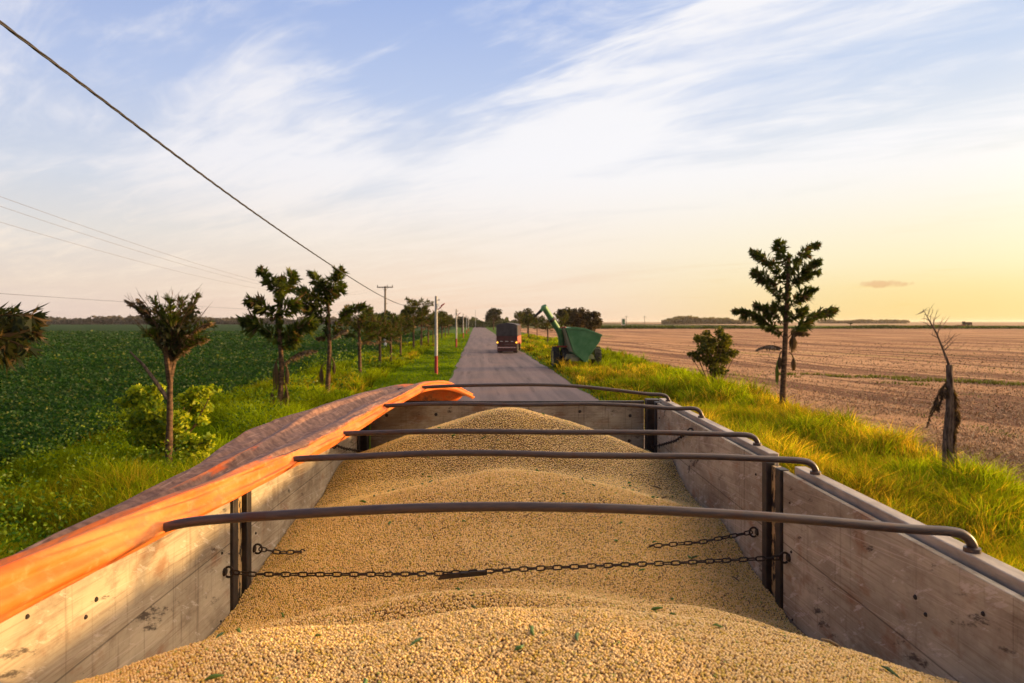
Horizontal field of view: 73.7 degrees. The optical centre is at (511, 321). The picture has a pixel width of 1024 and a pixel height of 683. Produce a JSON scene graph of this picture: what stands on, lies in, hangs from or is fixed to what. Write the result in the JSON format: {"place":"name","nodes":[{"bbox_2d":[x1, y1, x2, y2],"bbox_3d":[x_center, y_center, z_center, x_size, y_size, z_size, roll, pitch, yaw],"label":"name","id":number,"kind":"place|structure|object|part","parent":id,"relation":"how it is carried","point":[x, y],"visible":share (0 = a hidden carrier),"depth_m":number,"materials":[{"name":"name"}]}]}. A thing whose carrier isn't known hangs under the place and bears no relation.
{"place":"outdoors","nodes":[
{"label":"outdoors","id":0,"kind":"place"},
{"bbox_2d":[0,333,469,558],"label":"lawn grass","id":1,"kind":"structure","parent":0,"point":[127,480],"depth_m":18.31,"materials":[{"name":"green plant"}]},
{"bbox_2d":[370,327,472,388],"bbox_3d":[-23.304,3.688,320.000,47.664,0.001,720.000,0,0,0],"label":"verge","id":2,"kind":"structure","parent":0,"point":[459,329],"depth_m":72.34,"materials":[{"name":"green plant"}]},
{"bbox_2d":[0,301,51,373],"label":"feathery tree","id":3,"kind":"object","parent":2,"relation":"on","point":[18,330],"visible":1,"depth_m":8.66,"materials":[{"name":"green plant"}]},
{"bbox_2d":[113,382,221,463],"bbox_3d":[-8.632,2.780,17.304,2.923,2.496,1.459,0,0,10],"label":"bright shrub","id":4,"kind":"object","parent":2,"relation":"on","point":[149,415],"visible":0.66,"depth_m":16.99,"materials":[{"name":"green plant"}]},
{"bbox_2d":[124,284,217,469],"bbox_3d":[-8.211,1.400,16.356,2.705,4.606,1.530,0,0,0],"label":"feathery tree","id":5,"kind":"object","parent":2,"relation":"on","point":[170,334],"visible":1,"depth_m":16.33,"materials":[{"name":"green plant"}]},
{"bbox_2d":[0,344,413,557],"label":"verge weeds","id":6,"kind":"object","parent":2,"relation":"on","point":[39,508],"visible":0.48,"depth_m":14.99,"materials":[{"name":"green plant"}]},
{"bbox_2d":[235,264,320,405],"bbox_3d":[-8.745,0.761,25.249,3.108,5.890,2.016,0,0,0],"label":"broadleaf tree","id":7,"kind":"object","parent":2,"relation":"on","point":[296,330],"visible":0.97,"depth_m":25.52,"materials":[{"name":"green plant"}]},
{"bbox_2d":[285,264,367,393],"bbox_3d":[-8.761,0.467,32.454,3.898,6.479,2.529,0,0,7],"label":"broadleaf tree","id":8,"kind":"object","parent":2,"relation":"on","point":[325,288],"visible":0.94,"depth_m":32.77,"materials":[{"name":"green plant"}]},
{"bbox_2d":[339,304,382,373],"bbox_3d":[-9.605,1.271,43.154,3.088,4.863,2.818,0,0,-17],"label":"broadleaf tree","id":9,"kind":"object","parent":2,"relation":"on","point":[357,324],"visible":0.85,"depth_m":42.91,"materials":[{"name":"green plant"}]},
{"bbox_2d":[361,310,394,366],"bbox_3d":[-10.228,1.302,52.004,2.782,4.800,2.667,0,0,10],"label":"broadleaf tree","id":10,"kind":"object","parent":2,"relation":"on","point":[387,331],"visible":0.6,"depth_m":51.76,"materials":[{"name":"green plant"}]},
{"bbox_2d":[379,313,401,361],"bbox_3d":[-10.561,1.422,58.488,2.534,4.560,2.643,0,0,2],"label":"broadleaf tree","id":11,"kind":"object","parent":2,"relation":"on","point":[392,317],"visible":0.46,"depth_m":58.48,"materials":[{"name":"green plant"}]},
{"bbox_2d":[393,313,414,355],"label":"broadleaf tree","id":12,"kind":"object","parent":2,"relation":"on","point":[410,327],"visible":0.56,"depth_m":65.94,"materials":[{"name":"green plant"}]},
{"bbox_2d":[402,297,430,348],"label":"broadleaf tree","id":13,"kind":"object","parent":2,"relation":"on","point":[410,310],"visible":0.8,"depth_m":79.73,"materials":[{"name":"green plant"}]},
{"bbox_2d":[410,298,433,346],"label":"broadleaf tree","id":14,"kind":"object","parent":2,"relation":"on","point":[428,319],"visible":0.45,"depth_m":90.94,"materials":[{"name":"green plant"}]},
{"bbox_2d":[419,309,439,341],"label":"broadleaf tree","id":15,"kind":"object","parent":2,"relation":"on","point":[432,322],"visible":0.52,"depth_m":103.93,"materials":[{"name":"green plant"}]},
{"bbox_2d":[428,312,439,342],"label":"broadleaf tree","id":16,"kind":"object","parent":2,"relation":"on","point":[433,328],"visible":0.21,"depth_m":115.93,"materials":[{"name":"green plant"}]},
{"bbox_2d":[434,296,444,373],"bbox_3d":[-5.093,0.950,48.000,0.720,5.500,0.246,0,0,0],"label":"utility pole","id":17,"kind":"object","parent":2,"relation":"on","point":[436,339],"visible":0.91,"depth_m":47.91,"materials":[{"name":"concrete"}]},
{"bbox_2d":[0,20,432,306],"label":"twisted cable","id":18,"kind":"object","parent":17,"relation":"attached to","point":[13,32],"visible":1,"depth_m":5.57,"materials":[{"name":"rubber"}]},
{"bbox_2d":[433,311,447,324],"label":"broadleaf tree","id":19,"kind":"object","parent":2,"relation":"on","point":[441,317],"visible":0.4,"depth_m":129.85,"materials":[{"name":"green plant"}]},
{"bbox_2d":[438,314,447,338],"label":"broadleaf tree","id":20,"kind":"object","parent":2,"relation":"on","point":[442,325],"visible":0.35,"depth_m":145.89,"materials":[{"name":"green plant"}]},
{"bbox_2d":[438,310,454,333],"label":"tree","id":21,"kind":"object","parent":2,"relation":"on","point":[453,323],"visible":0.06,"depth_m":184.75,"materials":[{"name":"green plant"}]},
{"bbox_2d":[442,315,450,336],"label":"broadleaf tree","id":22,"kind":"object","parent":2,"relation":"on","point":[446,323],"visible":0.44,"depth_m":162.91,"materials":[{"name":"green plant"}]},
{"bbox_2d":[446,314,455,334],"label":"broadleaf tree","id":23,"kind":"object","parent":2,"relation":"on","point":[454,320],"visible":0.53,"depth_m":181.87,"materials":[{"name":"green plant"}]},
{"bbox_2d":[455,309,460,347],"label":"lamp post","id":24,"kind":"object","parent":2,"relation":"on","point":[456,329],"visible":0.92,"depth_m":96.91,"materials":[{"name":"concrete"}]},
{"bbox_2d":[457,316,467,331],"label":"tree","id":25,"kind":"object","parent":2,"relation":"on","point":[460,321],"visible":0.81,"depth_m":249.12,"materials":[{"name":"green plant"}]},
{"bbox_2d":[0,0,1023,321],"label":"sky","id":26,"kind":"structure","parent":0,"point":[619,160],"materials":[{"name":"blue"}]},
{"bbox_2d":[449,326,644,448],"bbox_3d":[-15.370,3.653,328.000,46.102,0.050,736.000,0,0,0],"label":"road","id":27,"kind":"structure","parent":0,"point":[482,360],"depth_m":46.17,"materials":[{"name":"grey asphalt"}]},
{"bbox_2d":[496,323,520,352],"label":"covered truck","id":28,"kind":"object","parent":27,"relation":"on","point":[508,333],"visible":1,"depth_m":78.96,"materials":[{"name":"black paint"}]},
{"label":"rear door","id":29,"kind":"part","parent":28,"relation":"part of","materials":[{"name":"brown metal"}]},
{"bbox_2d":[0,383,1023,682],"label":"grain trailer","id":30,"kind":"object","parent":27,"relation":"on","point":[864,573],"visible":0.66,"depth_m":2.40,"materials":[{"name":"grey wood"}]},
{"bbox_2d":[0,381,474,623],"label":"tarpaulin","id":31,"kind":"object","parent":30,"relation":"on","point":[247,461],"visible":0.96,"depth_m":2.17,"materials":[{"name":"orange fabric"}]},
{"bbox_2d":[252,543,305,554],"bbox_3d":[-1.118,1.104,3.301,0.276,0.111,0.043,0,0,-36],"label":"stub chain","id":32,"kind":"object","parent":30,"relation":"attached to","point":[266,549],"visible":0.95,"depth_m":3.27,"materials":[{"name":"black metal"}]},
{"bbox_2d":[332,444,362,452],"bbox_3d":[-1.201,0.926,5.011,0.047,0.224,0.756,0,0,2],"label":"side chain","id":33,"kind":"object","parent":30,"relation":"hanging from","point":[346,448],"visible":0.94,"depth_m":4.95,"materials":[{"name":"black metal"}]},
{"bbox_2d":[222,551,790,579],"bbox_3d":[-0.019,1.037,2.900,2.404,0.116,0.037,0,0,0],"label":"tie chain","id":34,"kind":"object","parent":30,"relation":"attached to","point":[461,574],"visible":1,"depth_m":2.90,"materials":[{"name":"black metal"}]},
{"bbox_2d":[73,407,960,682],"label":"soybean heap","id":35,"kind":"object","parent":30,"relation":"in","point":[370,629],"visible":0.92,"depth_m":2.94,"materials":[{"name":"beige food"}]},
{"bbox_2d":[205,674,223,679],"bbox_3d":[-0.618,0.736,1.418,0.039,0.009,0.011,-10,-14,-2],"label":"pod fragment","id":36,"kind":"object","parent":35,"relation":"on","point":[211,676],"visible":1,"depth_m":1.42,"materials":[{"name":"green plant"}]},
{"bbox_2d":[410,637,422,645],"bbox_3d":[-0.216,0.716,1.529,0.010,0.008,0.045,2,11,39],"label":"pod fragment","id":37,"kind":"object","parent":35,"relation":"on","point":[416,640],"visible":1,"depth_m":1.53,"materials":[{"name":"green plant"}]},
{"bbox_2d":[514,645,523,650],"bbox_3d":[0.015,0.707,1.482,0.025,0.009,0.011,-18,30,-20],"label":"pod fragment","id":38,"kind":"object","parent":35,"relation":"on","point":[519,647],"visible":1,"depth_m":1.48,"materials":[{"name":"green plant"}]},
{"bbox_2d":[529,625,533,635],"bbox_3d":[0.045,0.708,1.570,0.012,0.010,0.042,-12,8,-8],"label":"pod fragment","id":39,"kind":"object","parent":35,"relation":"on","point":[532,630],"visible":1,"depth_m":1.56,"materials":[{"name":"green plant"}]},
{"bbox_2d":[574,632,579,641],"bbox_3d":[0.145,0.702,1.526,0.012,0.010,0.058,11,-7,6],"label":"pod fragment","id":40,"kind":"object","parent":35,"relation":"on","point":[576,635],"visible":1,"depth_m":1.52,"materials":[{"name":"green plant"}]},
{"bbox_2d":[821,638,840,647],"bbox_3d":[0.799,0.801,1.701,0.068,0.010,0.011,27,2,-4],"label":"pod fragment","id":41,"kind":"object","parent":35,"relation":"on","point":[832,642],"visible":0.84,"depth_m":1.70,"materials":[{"name":"brown plant"}]},
{"bbox_2d":[881,665,900,678],"bbox_3d":[0.865,0.798,1.560,0.011,0.009,0.052,7,3,-18],"label":"pod fragment","id":42,"kind":"object","parent":35,"relation":"on","point":[891,671],"visible":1,"depth_m":1.56,"materials":[{"name":"green plant"}]},
{"bbox_2d":[650,428,693,448],"bbox_3d":[1.141,0.851,4.938,0.046,0.334,1.097,0,0,-1],"label":"side chain","id":43,"kind":"object","parent":30,"relation":"hanging from","point":[668,442],"visible":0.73,"depth_m":4.94,"materials":[{"name":"black metal"}]},
{"bbox_2d":[647,527,758,547],"bbox_3d":[0.922,1.047,3.318,0.531,0.127,0.036,0,0,9],"label":"stub chain","id":44,"kind":"object","parent":30,"relation":"attached to","point":[727,536],"visible":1,"depth_m":3.30,"materials":[{"name":"black metal"}]},
{"bbox_2d":[485,327,659,427],"bbox_3d":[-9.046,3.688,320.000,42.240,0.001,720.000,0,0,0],"label":"verge","id":45,"kind":"structure","parent":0,"point":[494,332],"depth_m":52.13,"materials":[{"name":"green plant"}]},
{"bbox_2d":[483,308,502,329],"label":"roadside tree","id":46,"kind":"object","parent":45,"relation":"on","point":[493,314],"visible":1,"depth_m":298.36,"materials":[{"name":"green plant"}]},
{"bbox_2d":[513,311,524,323],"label":"tree","id":47,"kind":"object","parent":45,"relation":"on","point":[519,317],"visible":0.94,"depth_m":189.82,"materials":[{"name":"green plant"}]},
{"bbox_2d":[517,308,539,333],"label":"roadside tree","id":48,"kind":"object","parent":45,"relation":"on","point":[527,311],"visible":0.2,"depth_m":204.33,"materials":[{"name":"green plant"}]},
{"bbox_2d":[522,313,535,335],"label":"tree","id":49,"kind":"object","parent":45,"relation":"on","point":[529,319],"visible":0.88,"depth_m":155.83,"materials":[{"name":"green plant"}]},
{"bbox_2d":[531,315,542,335],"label":"tree","id":50,"kind":"object","parent":45,"relation":"on","point":[537,323],"visible":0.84,"depth_m":133.81,"materials":[{"name":"green plant"}]},
{"bbox_2d":[538,315,553,342],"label":"tree","id":51,"kind":"object","parent":45,"relation":"on","point":[546,323],"visible":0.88,"depth_m":113.82,"materials":[{"name":"green plant"}]},
{"bbox_2d":[553,312,568,326],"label":"tree","id":52,"kind":"object","parent":45,"relation":"on","point":[563,321],"visible":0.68,"depth_m":95.78,"materials":[{"name":"green plant"}]},
{"bbox_2d":[533,304,601,366],"bbox_3d":[4.356,1.193,54.515,5.416,5.098,3.160,0,0,0],"label":"grain cart","id":53,"kind":"object","parent":45,"relation":"on","point":[577,344],"visible":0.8,"depth_m":53.18,"materials":[{"name":"green paint"}]},
{"bbox_2d":[686,326,739,382],"bbox_3d":[10.023,1.973,34.161,2.220,3.487,1.969,0,0,34],"label":"dark bush","id":54,"kind":"object","parent":45,"relation":"on","point":[721,351],"visible":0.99,"depth_m":33.90,"materials":[{"name":"green plant"}]},
{"bbox_2d":[519,333,1023,571],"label":"verge grass","id":55,"kind":"structure","parent":45,"relation":"on","point":[980,504],"depth_m":17.37,"materials":[{"name":"green plant"}]},
{"bbox_2d":[730,237,840,405],"bbox_3d":[10.913,0.139,27.146,4.881,7.133,2.250,0,0,0],"label":"broadleaf tree","id":56,"kind":"object","parent":45,"relation":"on","point":[806,273],"visible":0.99,"depth_m":26.85,"materials":[{"name":"green plant"}]},
{"bbox_2d":[916,308,961,473],"bbox_3d":[9.073,1.651,14.638,1.081,4.105,0.533,0,0,0],"label":"dead tree","id":57,"kind":"object","parent":45,"relation":"on","point":[949,395],"visible":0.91,"depth_m":14.53,"materials":[{"name":"brown wood"}]},
{"bbox_2d":[456,322,1023,390],"bbox_3d":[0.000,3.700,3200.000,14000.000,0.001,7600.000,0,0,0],"label":"ground","id":58,"kind":"structure","parent":0,"point":[612,323],"depth_m":898.25,"materials":[{"name":"brown soil"}]},
{"bbox_2d":[0,324,458,469],"bbox_3d":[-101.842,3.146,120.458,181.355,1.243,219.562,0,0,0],"label":"soy crop","id":59,"kind":"object","parent":58,"relation":"on","point":[33,396],"visible":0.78,"depth_m":40.83,"materials":[{"name":"green plant"}]},
{"bbox_2d":[27,315,460,323],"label":"skyline wood","id":60,"kind":"object","parent":58,"relation":"on","point":[118,319],"visible":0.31,"depth_m":784.91,"materials":[{"name":"green plant"}]},
{"bbox_2d":[371,310,391,319],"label":"tree","id":61,"kind":"object","parent":58,"relation":"on","point":[389,313],"visible":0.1,"depth_m":169.39,"materials":[{"name":"green plant"}]},
{"bbox_2d":[377,285,392,346],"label":"utility pole","id":62,"kind":"object","parent":58,"relation":"on","point":[385,289],"visible":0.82,"depth_m":85.60,"materials":[{"name":"brown wood"}]},
{"bbox_2d":[1,222,376,292],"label":"power wire","id":63,"kind":"object","parent":62,"relation":"attached to","point":[127,258],"visible":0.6,"depth_m":23.55,"materials":[{"name":"black metal"}]},
{"bbox_2d":[0,206,379,294],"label":"power wire","id":64,"kind":"object","parent":62,"relation":"attached to","point":[123,246],"visible":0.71,"depth_m":20.56,"materials":[{"name":"black metal"}]},
{"bbox_2d":[0,196,391,294],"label":"power wire","id":65,"kind":"object","parent":62,"relation":"attached to","point":[140,245],"visible":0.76,"depth_m":20.57,"materials":[{"name":"black metal"}]},
{"bbox_2d":[398,310,420,334],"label":"tree","id":66,"kind":"object","parent":58,"relation":"on","point":[409,321],"visible":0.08,"depth_m":159.82,"materials":[{"name":"green plant"}]},
{"bbox_2d":[452,317,526,327],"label":"roadside thicket","id":67,"kind":"object","parent":58,"relation":"on","point":[480,323],"visible":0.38,"depth_m":426.62,"materials":[{"name":"green plant"}]},
{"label":"utility pole","id":68,"kind":"object","parent":58,"relation":"on","visible":0},
{"bbox_2d":[0,293,237,308],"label":"power wire","id":69,"kind":"object","parent":68,"relation":"attached to","point":[90,299],"visible":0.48,"depth_m":65.38,"materials":[{"name":"black metal"}]},
{"bbox_2d":[521,328,1023,484],"bbox_3d":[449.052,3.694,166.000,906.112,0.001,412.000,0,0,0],"label":"harvested field","id":70,"kind":"structure","parent":0,"point":[666,338],"depth_m":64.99,"materials":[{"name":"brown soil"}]},
{"bbox_2d":[555,307,573,326],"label":"roadside tree","id":71,"kind":"object","parent":70,"relation":"on","point":[561,312],"visible":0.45,"depth_m":148.85,"materials":[{"name":"green plant"}]},
{"bbox_2d":[569,307,590,328],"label":"roadside tree","id":72,"kind":"object","parent":70,"relation":"on","point":[578,315],"visible":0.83,"depth_m":141.31,"materials":[{"name":"green plant"}]},
{"bbox_2d":[584,311,602,331],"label":"roadside tree","id":73,"kind":"object","parent":70,"relation":"on","point":[593,319],"visible":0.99,"depth_m":131.16,"materials":[{"name":"green plant"}]},
{"bbox_2d":[553,325,1023,328],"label":"hedgerow","id":74,"kind":"object","parent":70,"relation":"on","point":[814,327],"visible":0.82,"depth_m":354.19,"materials":[{"name":"green plant"}]},
{"bbox_2d":[625,323,1023,325],"bbox_3d":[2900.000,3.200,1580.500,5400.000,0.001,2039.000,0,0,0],"label":"field","id":75,"kind":"structure","parent":0,"point":[914,324],"depth_m":776.87,"materials":[{"name":"brown soil"}]},
{"bbox_2d":[661,315,755,323],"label":"distant wood","id":76,"kind":"object","parent":75,"relation":"on","point":[688,319],"visible":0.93,"depth_m":903.27,"materials":[{"name":"green plant"}]},
{"bbox_2d":[816,319,909,323],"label":"distant grove","id":77,"kind":"object","parent":75,"relation":"on","point":[871,321],"visible":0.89,"depth_m":1204.16,"materials":[{"name":"green plant"}]},
{"bbox_2d":[957,321,972,325],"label":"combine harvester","id":78,"kind":"object","parent":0,"point":[964,323],"visible":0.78,"depth_m":478.60,"materials":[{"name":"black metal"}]}
]}

